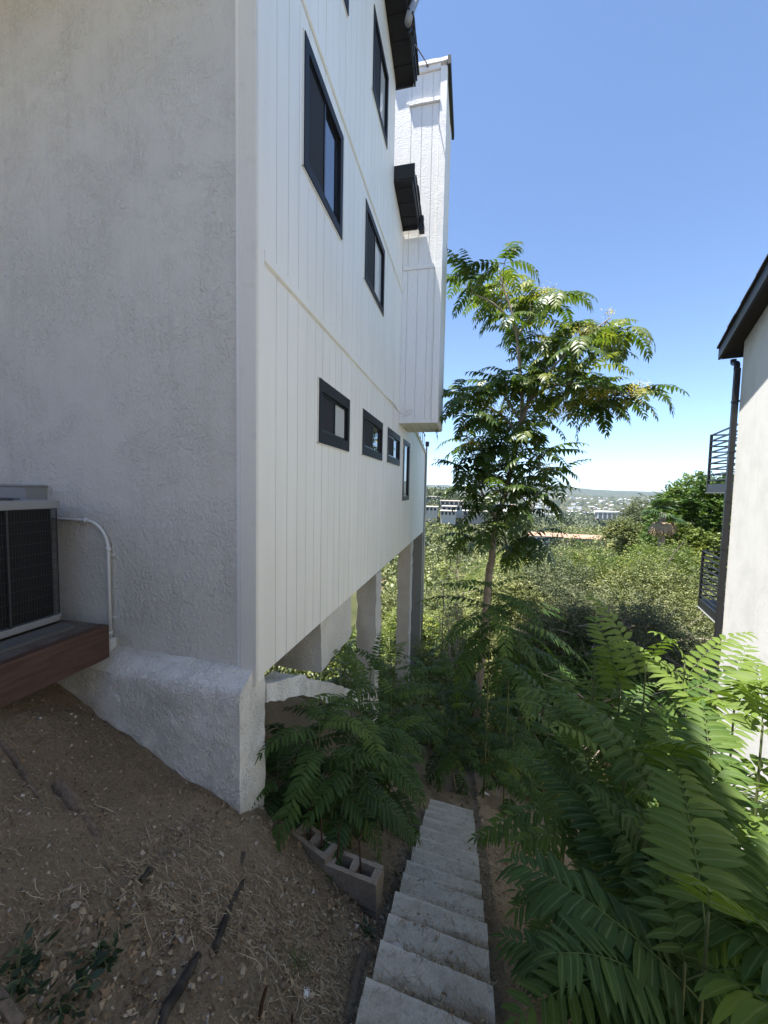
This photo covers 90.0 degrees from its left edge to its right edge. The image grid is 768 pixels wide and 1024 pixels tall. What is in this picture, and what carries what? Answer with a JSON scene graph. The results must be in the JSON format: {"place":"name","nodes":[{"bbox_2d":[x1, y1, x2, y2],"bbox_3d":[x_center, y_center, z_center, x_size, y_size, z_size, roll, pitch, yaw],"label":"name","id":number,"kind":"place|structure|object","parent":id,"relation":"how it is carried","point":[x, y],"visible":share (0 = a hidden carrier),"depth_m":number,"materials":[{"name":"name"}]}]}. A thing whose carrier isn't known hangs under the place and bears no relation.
{"place":"outdoors","nodes":[
{"label":"outdoors","id":0,"kind":"place"},
{"bbox_2d":[0,483,729,1023],"bbox_3d":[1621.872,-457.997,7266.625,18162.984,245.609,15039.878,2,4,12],"label":"ground","id":1,"kind":"structure","parent":0,"point":[128,827],"depth_m":2.18,"materials":[{"name":"soil"}]},
{"bbox_2d":[0,981,27,1023],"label":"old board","id":2,"kind":"object","parent":1,"relation":"on","point":[12,1011],"visible":1,"depth_m":1.26,"materials":[{"name":"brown wood"}]},
{"bbox_2d":[0,739,42,802],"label":"thin branch","id":3,"kind":"object","parent":1,"relation":"on","point":[12,755],"visible":0.98,"depth_m":2.16,"materials":[{"name":"brown wood"}]},
{"bbox_2d":[0,920,61,1002],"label":"weed","id":4,"kind":"object","parent":1,"relation":"on","point":[19,966],"visible":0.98,"depth_m":1.36,"materials":[{"name":"green"}]},
{"bbox_2d":[0,619,108,707],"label":"timber platform","id":5,"kind":"structure","parent":1,"relation":"on","point":[35,659],"depth_m":2.63,"materials":[{"name":"brown"}]},
{"bbox_2d":[0,497,61,638],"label":"air conditioner","id":6,"kind":"object","parent":5,"relation":"on","point":[28,572],"visible":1,"depth_m":2.80,"materials":[{"name":"black"}]},
{"bbox_2d":[32,969,105,1023],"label":"weed","id":7,"kind":"object","parent":1,"relation":"on","point":[96,973],"visible":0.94,"depth_m":1.37,"materials":[{"name":"green"}]},
{"bbox_2d":[51,777,101,838],"bbox_3d":[-1.687,1.628,2.107,0.425,0.207,0.069,3,4,27],"label":"fallen log","id":8,"kind":"object","parent":1,"relation":"on","point":[65,792],"visible":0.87,"depth_m":2.11,"materials":[{"name":"brown wood"}]},
{"bbox_2d":[65,921,132,982],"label":"weed","id":9,"kind":"object","parent":1,"relation":"on","point":[102,959],"visible":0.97,"depth_m":1.52,"materials":[{"name":"green"}]},
{"bbox_2d":[157,951,201,1023],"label":"buried pipe","id":10,"kind":"object","parent":1,"relation":"on","point":[175,994],"visible":0.99,"depth_m":1.53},
{"bbox_2d":[0,0,453,813],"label":"white house","id":11,"kind":"structure","parent":1,"relation":"on","point":[222,272],"depth_m":3.13,"materials":[{"name":"paint"}]},
{"bbox_2d":[0,484,47,499],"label":"disconnect box","id":12,"kind":"object","parent":11,"relation":"attached to","point":[23,491],"visible":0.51,"depth_m":3.19,"materials":[{"name":"grey paint"}]},
{"bbox_2d":[51,517,116,650],"bbox_3d":[-2.852,0.599,3.305,1.248,1.124,0.065,2,4,12],"label":"wall conduit","id":13,"kind":"object","parent":11,"relation":"attached to","point":[112,643],"depth_m":3.18,"materials":[{"name":"grey"}]},
{"bbox_2d":[302,28,343,241],"bbox_3d":[-0.621,-3.691,3.918,0.072,1.148,1.068,2,4,12],"label":"window","id":14,"kind":"structure","parent":11,"relation":"in","point":[322,136],"depth_m":3.83,"materials":[{"name":"black"}]},
{"bbox_2d":[317,377,349,452],"bbox_3d":[-0.589,-1.078,4.465,0.072,0.678,1.038,2,4,12],"label":"window","id":15,"kind":"structure","parent":11,"relation":"in","point":[333,408],"depth_m":4.38,"materials":[{"name":"black"}]},
{"bbox_2d":[361,408,382,461],"bbox_3d":[-0.198,-1.203,6.213,0.072,0.678,1.308,2,4,12],"label":"window","id":16,"kind":"structure","parent":11,"relation":"in","point":[372,428],"depth_m":6.12,"materials":[{"name":"black"}]},
{"bbox_2d":[363,197,384,316],"bbox_3d":[-0.159,-3.863,5.981,0.072,1.098,1.228,2,4,12],"label":"window","id":17,"kind":"structure","parent":11,"relation":"in","point":[374,251],"depth_m":5.92,"materials":[{"name":"black"}]},
{"bbox_2d":[371,3,388,149],"bbox_3d":[-0.073,-6.640,5.947,0.072,1.148,1.008,2,4,12],"label":"window","id":18,"kind":"structure","parent":11,"relation":"in","point":[380,77],"depth_m":5.91,"materials":[{"name":"black"}]},
{"bbox_2d":[386,427,399,466],"bbox_3d":[0.180,-1.312,7.908,0.072,0.673,1.328,2,4,12],"label":"window","id":19,"kind":"structure","parent":11,"relation":"in","point":[393,439],"depth_m":7.85,"materials":[{"name":"black"}]},
{"bbox_2d":[402,438,409,500],"bbox_3d":[0.524,-1.013,9.510,0.072,1.473,1.008,2,4,12],"label":"window","id":20,"kind":"structure","parent":11,"relation":"in","point":[406,445],"depth_m":9.57,"materials":[{"name":"black"}]},
{"bbox_2d":[405,0,418,55],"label":"satellite dish","id":21,"kind":"object","parent":11,"relation":"attached to","point":[409,17],"visible":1,"depth_m":5.87,"materials":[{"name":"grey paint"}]},
{"bbox_2d":[212,878,245,953],"bbox_3d":[-0.820,2.111,2.032,0.056,0.270,0.543,1,4,-7],"label":"buried pipe","id":22,"kind":"object","parent":1,"relation":"on","point":[219,934],"visible":0.88,"depth_m":1.94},
{"bbox_2d":[0,689,551,1023],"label":"pebbles","id":23,"kind":"object","parent":1,"relation":"on","point":[142,954],"visible":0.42,"depth_m":2.04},
{"bbox_2d":[0,685,570,1023],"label":"dry leaf litter","id":24,"kind":"object","parent":1,"relation":"on","point":[158,972],"visible":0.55,"depth_m":1.85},
{"bbox_2d":[0,689,577,1023],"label":"dry straw","id":25,"kind":"object","parent":1,"relation":"on","point":[338,1010],"visible":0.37,"depth_m":2.07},
{"bbox_2d":[252,733,341,819],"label":"sapling","id":26,"kind":"object","parent":1,"relation":"on","point":[288,769],"visible":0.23,"depth_m":3.30,"materials":[{"name":"green"}]},
{"bbox_2d":[267,769,355,832],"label":"sapling","id":27,"kind":"object","parent":1,"relation":"on","point":[302,813],"visible":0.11,"depth_m":3.34,"materials":[{"name":"green"}]},
{"bbox_2d":[265,722,359,775],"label":"sapling","id":28,"kind":"object","parent":1,"relation":"on","point":[335,739],"visible":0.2,"depth_m":4.11,"materials":[{"name":"green"}]},
{"bbox_2d":[291,822,336,873],"bbox_3d":[-0.542,2.655,3.007,0.373,0.206,0.161,4,4,35],"label":"concrete block","id":29,"kind":"object","parent":1,"relation":"on","point":[320,858],"depth_m":2.96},
{"bbox_2d":[264,654,395,699],"bbox_3d":[-7.062,8.395,22.250,19.836,6.861,15.816,2,4,12],"label":"bank brush","id":30,"kind":"object","parent":1,"relation":"on","point":[308,674],"visible":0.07,"depth_m":15.81,"materials":[{"name":"green plant"}]},
{"bbox_2d":[255,695,411,863],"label":"sapling","id":31,"kind":"object","parent":1,"relation":"on","point":[302,755],"visible":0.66,"depth_m":3.16,"materials":[{"name":"green"}]},
{"bbox_2d":[317,624,356,684],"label":"shrub","id":32,"kind":"object","parent":1,"relation":"on","point":[354,633],"visible":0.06,"depth_m":17.66,"materials":[{"name":"green plant"}]},
{"bbox_2d":[320,626,356,687],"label":"sapling","id":33,"kind":"object","parent":1,"relation":"on","point":[344,662],"visible":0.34,"depth_m":13.87,"materials":[{"name":"green"}]},
{"bbox_2d":[281,725,422,883],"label":"sapling","id":34,"kind":"object","parent":1,"relation":"on","point":[397,823],"visible":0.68,"depth_m":3.15,"materials":[{"name":"green"}]},
{"bbox_2d":[281,671,426,842],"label":"sapling","id":35,"kind":"object","parent":1,"relation":"on","point":[369,741],"visible":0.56,"depth_m":3.78,"materials":[{"name":"green"}]},
{"bbox_2d":[341,944,368,1023],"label":"edge plank","id":36,"kind":"object","parent":1,"relation":"on","point":[353,983],"visible":0.96,"depth_m":2.03,"materials":[{"name":"brown wood"}]},
{"bbox_2d":[300,632,436,799],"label":"sapling","id":37,"kind":"object","parent":1,"relation":"on","point":[387,695],"visible":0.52,"depth_m":4.90,"materials":[{"name":"green"}]},
{"bbox_2d":[360,894,382,921],"bbox_3d":[-0.221,2.911,2.857,0.404,0.195,0.137,2,4,20],"label":"concrete block","id":38,"kind":"object","parent":1,"relation":"on","point":[374,914],"depth_m":2.75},
{"bbox_2d":[325,850,383,911],"bbox_3d":[-0.219,2.711,2.846,0.409,0.206,0.161,2,4,20],"label":"concrete block","id":39,"kind":"object","parent":38,"relation":"on","point":[364,888],"depth_m":2.79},
{"bbox_2d":[380,611,396,682],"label":"sapling","id":40,"kind":"object","parent":1,"relation":"on","point":[390,628],"visible":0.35,"depth_m":15.62,"materials":[{"name":"green"}]},
{"bbox_2d":[357,712,427,846],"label":"sapling","id":41,"kind":"object","parent":1,"relation":"on","point":[397,795],"visible":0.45,"depth_m":4.29,"materials":[{"name":"green"}]},
{"bbox_2d":[348,676,443,817],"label":"sapling","id":42,"kind":"object","parent":1,"relation":"on","point":[405,696],"visible":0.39,"depth_m":4.80,"materials":[{"name":"green"}]},
{"bbox_2d":[342,642,455,765],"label":"sapling","id":43,"kind":"object","parent":1,"relation":"on","point":[416,711],"visible":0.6,"depth_m":6.24,"materials":[{"name":"green"}]},
{"bbox_2d":[379,584,424,661],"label":"shrub","id":44,"kind":"object","parent":1,"relation":"on","point":[388,601],"visible":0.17,"depth_m":19.76,"materials":[{"name":"green plant"}]},
{"bbox_2d":[380,603,445,662],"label":"shrub","id":45,"kind":"object","parent":1,"relation":"on","point":[431,625],"visible":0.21,"depth_m":17.01,"materials":[{"name":"green plant"}]},
{"bbox_2d":[355,799,494,1023],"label":"concrete stairs","id":46,"kind":"structure","parent":1,"relation":"on","point":[382,1005],"depth_m":2.37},
{"bbox_2d":[362,824,494,1023],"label":"step litter","id":47,"kind":"object","parent":46,"relation":"on","point":[452,964],"visible":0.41,"depth_m":2.17,"materials":[{"name":"plant"}]},
{"bbox_2d":[410,631,446,694],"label":"sapling","id":48,"kind":"object","parent":1,"relation":"on","point":[423,647],"visible":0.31,"depth_m":13.01,"materials":[{"name":"green"}]},
{"bbox_2d":[380,654,483,778],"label":"sapling","id":49,"kind":"object","parent":1,"relation":"on","point":[440,725],"visible":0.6,"depth_m":7.31,"materials":[{"name":"green"}]},
{"bbox_2d":[421,560,466,658],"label":"sapling","id":50,"kind":"object","parent":1,"relation":"on","point":[442,607],"visible":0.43,"depth_m":14.55,"materials":[{"name":"green"}]},
{"bbox_2d":[407,653,483,773],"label":"sapling","id":51,"kind":"object","parent":1,"relation":"on","point":[451,732],"visible":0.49,"depth_m":8.21,"materials":[{"name":"green"}]},
{"bbox_2d":[410,646,490,709],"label":"shrub","id":52,"kind":"object","parent":1,"relation":"on","point":[444,681],"visible":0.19,"depth_m":13.06,"materials":[{"name":"green plant"}]},
{"bbox_2d":[421,584,480,659],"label":"shrub","id":53,"kind":"object","parent":1,"relation":"on","point":[428,607],"visible":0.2,"depth_m":19.57,"materials":[{"name":"green plant"}]},
{"bbox_2d":[419,546,485,699],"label":"bare tree","id":54,"kind":"object","parent":1,"relation":"on","point":[456,644],"visible":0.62,"depth_m":12.19,"materials":[{"name":"beige plant"}]},
{"bbox_2d":[406,680,504,795],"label":"sapling","id":55,"kind":"object","parent":1,"relation":"on","point":[438,771],"visible":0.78,"depth_m":7.14,"materials":[{"name":"green"}]},
{"bbox_2d":[425,521,490,548],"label":"orchard woods","id":56,"kind":"object","parent":1,"relation":"on","point":[430,534],"visible":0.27,"depth_m":237.67,"materials":[{"name":"green plant"}]},
{"bbox_2d":[426,486,492,520],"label":"ridge woods","id":57,"kind":"object","parent":1,"relation":"on","point":[440,490],"visible":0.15,"depth_m":353.96,"materials":[{"name":"green plant"}]},
{"bbox_2d":[433,622,507,697],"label":"shrub","id":58,"kind":"object","parent":1,"relation":"on","point":[466,632],"visible":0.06,"depth_m":14.82,"materials":[{"name":"green plant"}]},
{"bbox_2d":[416,576,560,797],"bbox_3d":[1.876,3.234,6.846,2.150,4.231,2.142,0,4,-17],"label":"sapling","id":59,"kind":"object","parent":1,"relation":"on","point":[483,644],"visible":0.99,"depth_m":6.47,"materials":[{"name":"green"}]},
{"bbox_2d":[445,678,537,797],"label":"sapling","id":60,"kind":"object","parent":1,"relation":"on","point":[498,719],"visible":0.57,"depth_m":7.93,"materials":[{"name":"green"}]},
{"bbox_2d":[425,489,564,561],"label":"hillside woods","id":61,"kind":"object","parent":1,"relation":"on","point":[459,554],"visible":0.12,"depth_m":222.74,"materials":[{"name":"green plant"}]},
{"bbox_2d":[459,548,537,636],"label":"shrub","id":62,"kind":"object","parent":1,"relation":"on","point":[477,571],"visible":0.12,"depth_m":25.37,"materials":[{"name":"green plant"}]},
{"bbox_2d":[452,559,564,714],"bbox_3d":[4.557,5.315,14.482,4.545,7.284,5.458,1,4,-9],"label":"shrub","id":63,"kind":"object","parent":1,"relation":"on","point":[506,589],"visible":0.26,"depth_m":13.88,"materials":[{"name":"green plant"}]},
{"bbox_2d":[473,712,549,816],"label":"sapling","id":64,"kind":"object","parent":1,"relation":"on","point":[510,766],"visible":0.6,"depth_m":6.85,"materials":[{"name":"green"}]},
{"bbox_2d":[323,649,700,811],"bbox_3d":[6.684,8.565,19.220,23.842,10.059,22.889,2,4,12],"label":"slope brush","id":65,"kind":"object","parent":1,"relation":"on","point":[412,703],"visible":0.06,"depth_m":10.55,"materials":[{"name":"green plant"}]},
{"bbox_2d":[454,599,576,802],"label":"sapling","id":66,"kind":"object","parent":1,"relation":"on","point":[520,694],"visible":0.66,"depth_m":6.85,"materials":[{"name":"green"}]},
{"bbox_2d":[478,691,555,801],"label":"sapling","id":67,"kind":"object","parent":1,"relation":"on","point":[541,730],"visible":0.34,"depth_m":8.13,"materials":[{"name":"green"}]},
{"bbox_2d":[490,742,564,863],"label":"sapling","id":68,"kind":"object","parent":1,"relation":"on","point":[516,790],"visible":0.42,"depth_m":4.97,"materials":[{"name":"green"}]},
{"bbox_2d":[470,609,590,734],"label":"shrub","id":69,"kind":"object","parent":1,"relation":"on","point":[538,646],"visible":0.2,"depth_m":11.86,"materials":[{"name":"green plant"}]},
{"bbox_2d":[467,650,611,781],"bbox_3d":[4.362,5.912,10.600,4.113,4.049,3.968,2,4,12],"label":"shrub","id":70,"kind":"object","parent":1,"relation":"on","point":[513,695],"visible":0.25,"depth_m":10.41,"materials":[{"name":"green plant"}]},
{"bbox_2d":[497,690,588,875],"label":"sapling","id":71,"kind":"object","parent":1,"relation":"on","point":[530,764],"visible":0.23,"depth_m":4.30,"materials":[{"name":"green"}]},
{"bbox_2d":[380,502,724,624],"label":"valley woods","id":72,"kind":"object","parent":1,"relation":"on","point":[386,569],"visible":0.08,"depth_m":159.67,"materials":[{"name":"green plant"}]},
{"bbox_2d":[457,491,650,534],"bbox_3d":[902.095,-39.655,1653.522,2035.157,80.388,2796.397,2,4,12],"label":"distant woods","id":73,"kind":"object","parent":1,"relation":"on","point":[585,516],"visible":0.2,"depth_m":732.61,"materials":[{"name":"green plant"}]},
{"bbox_2d":[466,655,647,866],"bbox_3d":[1.549,2.457,3.209,1.595,2.515,1.287,0,4,-24],"label":"sapling","id":74,"kind":"object","parent":1,"relation":"on","point":[597,703],"visible":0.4,"depth_m":3.18,"materials":[{"name":"green"}]},
{"bbox_2d":[481,547,635,711],"bbox_3d":[6.642,5.436,15.092,5.916,7.918,6.740,2,4,12],"label":"shrub","id":75,"kind":"object","parent":1,"relation":"on","point":[547,578],"visible":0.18,"depth_m":14.64,"materials":[{"name":"green plant"}]},
{"bbox_2d":[432,241,689,755],"bbox_3d":[3.706,0.452,10.241,5.961,13.929,5.175,-1,4,-28],"label":"tall tree","id":76,"kind":"object","parent":1,"relation":"on","point":[539,373],"visible":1,"depth_m":9.35,"materials":[{"name":"green plant"}]},
{"bbox_2d":[478,623,647,894],"bbox_3d":[1.378,2.178,2.917,1.306,2.713,1.470,1,4,2],"label":"sapling","id":77,"kind":"object","parent":1,"relation":"on","point":[538,816],"visible":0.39,"depth_m":2.90,"materials":[{"name":"green"}]},
{"bbox_2d":[528,532,601,547],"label":"apartment building","id":78,"kind":"structure","parent":1,"relation":"on","point":[548,534],"depth_m":201.78,"materials":[{"name":"white"}]},
{"bbox_2d":[488,582,662,701],"bbox_3d":[6.171,5.430,12.250,4.778,6.243,4.360,4,4,36],"label":"shrub","id":79,"kind":"object","parent":1,"relation":"on","point":[573,606],"visible":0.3,"depth_m":11.89,"materials":[{"name":"green plant"}]},
{"bbox_2d":[511,682,659,876],"bbox_3d":[2.036,2.932,3.668,1.661,2.460,1.529,3,4,28],"label":"sapling","id":80,"kind":"object","parent":1,"relation":"on","point":[656,804],"visible":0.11,"depth_m":3.82,"materials":[{"name":"green"}]},
{"bbox_2d":[523,740,663,940],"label":"sapling","id":81,"kind":"object","parent":1,"relation":"on","point":[584,854],"visible":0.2,"depth_m":2.37,"materials":[{"name":"green"}]},
{"bbox_2d":[515,636,676,780],"bbox_3d":[5.656,5.870,10.477,4.412,4.918,4.070,-2,5,-42],"label":"shrub","id":82,"kind":"object","parent":1,"relation":"on","point":[580,673],"visible":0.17,"depth_m":10.10,"materials":[{"name":"green plant"}]},
{"bbox_2d":[504,700,697,929],"bbox_3d":[1.378,2.146,2.219,1.303,1.970,1.304,-1,4,-29],"label":"sapling","id":83,"kind":"object","parent":1,"relation":"on","point":[626,726],"visible":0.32,"depth_m":2.24,"materials":[{"name":"green"}]},
{"bbox_2d":[547,537,690,644],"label":"shrub","id":84,"kind":"object","parent":1,"relation":"on","point":[599,565],"visible":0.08,"depth_m":15.72,"materials":[{"name":"green plant"}]},
{"bbox_2d":[510,615,735,945],"bbox_3d":[1.647,2.212,2.713,1.270,2.705,1.271,4,5,41],"label":"sapling","id":85,"kind":"object","parent":1,"relation":"on","point":[608,673],"visible":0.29,"depth_m":2.74,"materials":[{"name":"green"}]},
{"bbox_2d":[599,515,646,563],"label":"olive tree","id":86,"kind":"object","parent":1,"relation":"on","point":[622,529],"visible":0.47,"depth_m":29.08,"materials":[{"name":"green plant"}]},
{"bbox_2d":[489,856,767,1023],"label":"sapling","id":87,"kind":"object","parent":1,"relation":"on","point":[620,983],"visible":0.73,"depth_m":1.26,"materials":[{"name":"green"}]},
{"bbox_2d":[494,755,767,1023],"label":"sapling","id":88,"kind":"object","parent":1,"relation":"on","point":[676,853],"visible":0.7,"depth_m":1.35,"materials":[{"name":"green"}]},
{"bbox_2d":[503,590,760,868],"bbox_3d":[1.735,2.039,2.597,1.522,2.885,1.262,4,4,36],"label":"sapling","id":89,"kind":"object","parent":1,"relation":"on","point":[544,841],"visible":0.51,"depth_m":2.52,"materials":[{"name":"green"}]},
{"bbox_2d":[500,755,767,1023],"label":"sapling","id":90,"kind":"object","parent":1,"relation":"on","point":[554,1011],"visible":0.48,"depth_m":1.46,"materials":[{"name":"green"}]},
{"bbox_2d":[505,682,767,964],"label":"sapling","id":91,"kind":"object","parent":1,"relation":"on","point":[605,739],"visible":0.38,"depth_m":2.00,"materials":[{"name":"green"}]},
{"bbox_2d":[559,573,713,734],"bbox_3d":[7.348,5.359,11.688,4.581,6.516,4.706,-1,4,-26],"label":"shrub","id":92,"kind":"object","parent":1,"relation":"on","point":[649,608],"visible":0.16,"depth_m":11.27,"materials":[{"name":"green plant"}]},
{"bbox_2d":[520,784,767,1023],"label":"sapling","id":93,"kind":"object","parent":1,"relation":"on","point":[623,846],"visible":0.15,"depth_m":1.72,"materials":[{"name":"green"}]},
{"bbox_2d":[576,550,720,741],"bbox_3d":[9.611,5.340,14.054,5.422,7.928,6.450,2,4,12],"label":"shrub","id":94,"kind":"object","parent":1,"relation":"on","point":[673,578],"visible":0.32,"depth_m":13.49,"materials":[{"name":"green plant"}]},
{"bbox_2d":[607,493,694,553],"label":"pepper tree","id":95,"kind":"object","parent":1,"relation":"on","point":[632,511],"visible":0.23,"depth_m":31.64,"materials":[{"name":"green plant"}]},
{"bbox_2d":[604,530,716,602],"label":"shrub","id":96,"kind":"object","parent":1,"relation":"on","point":[680,559],"visible":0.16,"depth_m":15.71,"materials":[{"name":"green plant"}]},
{"bbox_2d":[554,631,767,829],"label":"sapling","id":97,"kind":"object","parent":1,"relation":"on","point":[706,663],"visible":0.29,"depth_m":2.46,"materials":[{"name":"green"}]},
{"bbox_2d":[640,498,689,558],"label":"palm tree","id":98,"kind":"object","parent":1,"relation":"on","point":[662,527],"visible":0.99,"depth_m":17.44,"materials":[{"name":"green plant"}]},
{"bbox_2d":[616,605,720,771],"bbox_3d":[7.987,5.521,10.322,4.357,6.127,4.044,2,4,12],"label":"shrub","id":99,"kind":"object","parent":1,"relation":"on","point":[682,644],"visible":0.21,"depth_m":10.11,"materials":[{"name":"green plant"}]},
{"bbox_2d":[571,699,767,1023],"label":"sapling","id":100,"kind":"object","parent":1,"relation":"on","point":[723,740],"visible":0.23,"depth_m":1.85,"materials":[{"name":"green"}]},
{"bbox_2d":[632,583,725,698],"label":"shrub","id":101,"kind":"object","parent":1,"relation":"on","point":[700,615],"visible":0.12,"depth_m":11.90,"materials":[{"name":"green plant"}]},
{"bbox_2d":[632,470,733,643],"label":"dark tree","id":102,"kind":"object","parent":1,"relation":"on","point":[699,506],"visible":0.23,"depth_m":20.09,"materials":[{"name":"green plant"}]},
{"bbox_2d":[656,520,727,638],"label":"dark tree","id":103,"kind":"object","parent":1,"relation":"on","point":[704,539],"visible":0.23,"depth_m":17.60,"materials":[{"name":"plant"}]},
{"bbox_2d":[622,645,767,840],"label":"sapling","id":104,"kind":"object","parent":1,"relation":"on","point":[658,670],"visible":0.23,"depth_m":2.26,"materials":[{"name":"green"}]},
{"bbox_2d":[627,821,767,1023],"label":"sapling","id":105,"kind":"object","parent":1,"relation":"on","point":[752,876],"visible":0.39,"depth_m":1.39,"materials":[{"name":"green"}]},
{"bbox_2d":[632,654,767,904],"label":"sapling","id":106,"kind":"object","parent":1,"relation":"on","point":[751,695],"visible":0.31,"depth_m":1.93,"materials":[{"name":"green"}]},
{"bbox_2d":[667,712,767,835],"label":"sapling","id":107,"kind":"object","parent":1,"relation":"on","point":[743,734],"visible":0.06,"depth_m":2.92,"materials":[{"name":"green"}]},
{"bbox_2d":[697,254,767,848],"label":"neighbour house","id":108,"kind":"structure","parent":1,"relation":"on","point":[742,607],"depth_m":6.12,"materials":[{"name":"white paint"}]},
{"bbox_2d":[414,0,767,491],"label":"sky","id":109,"kind":"structure","parent":0,"point":[624,143],"materials":[{"name":"blue"}]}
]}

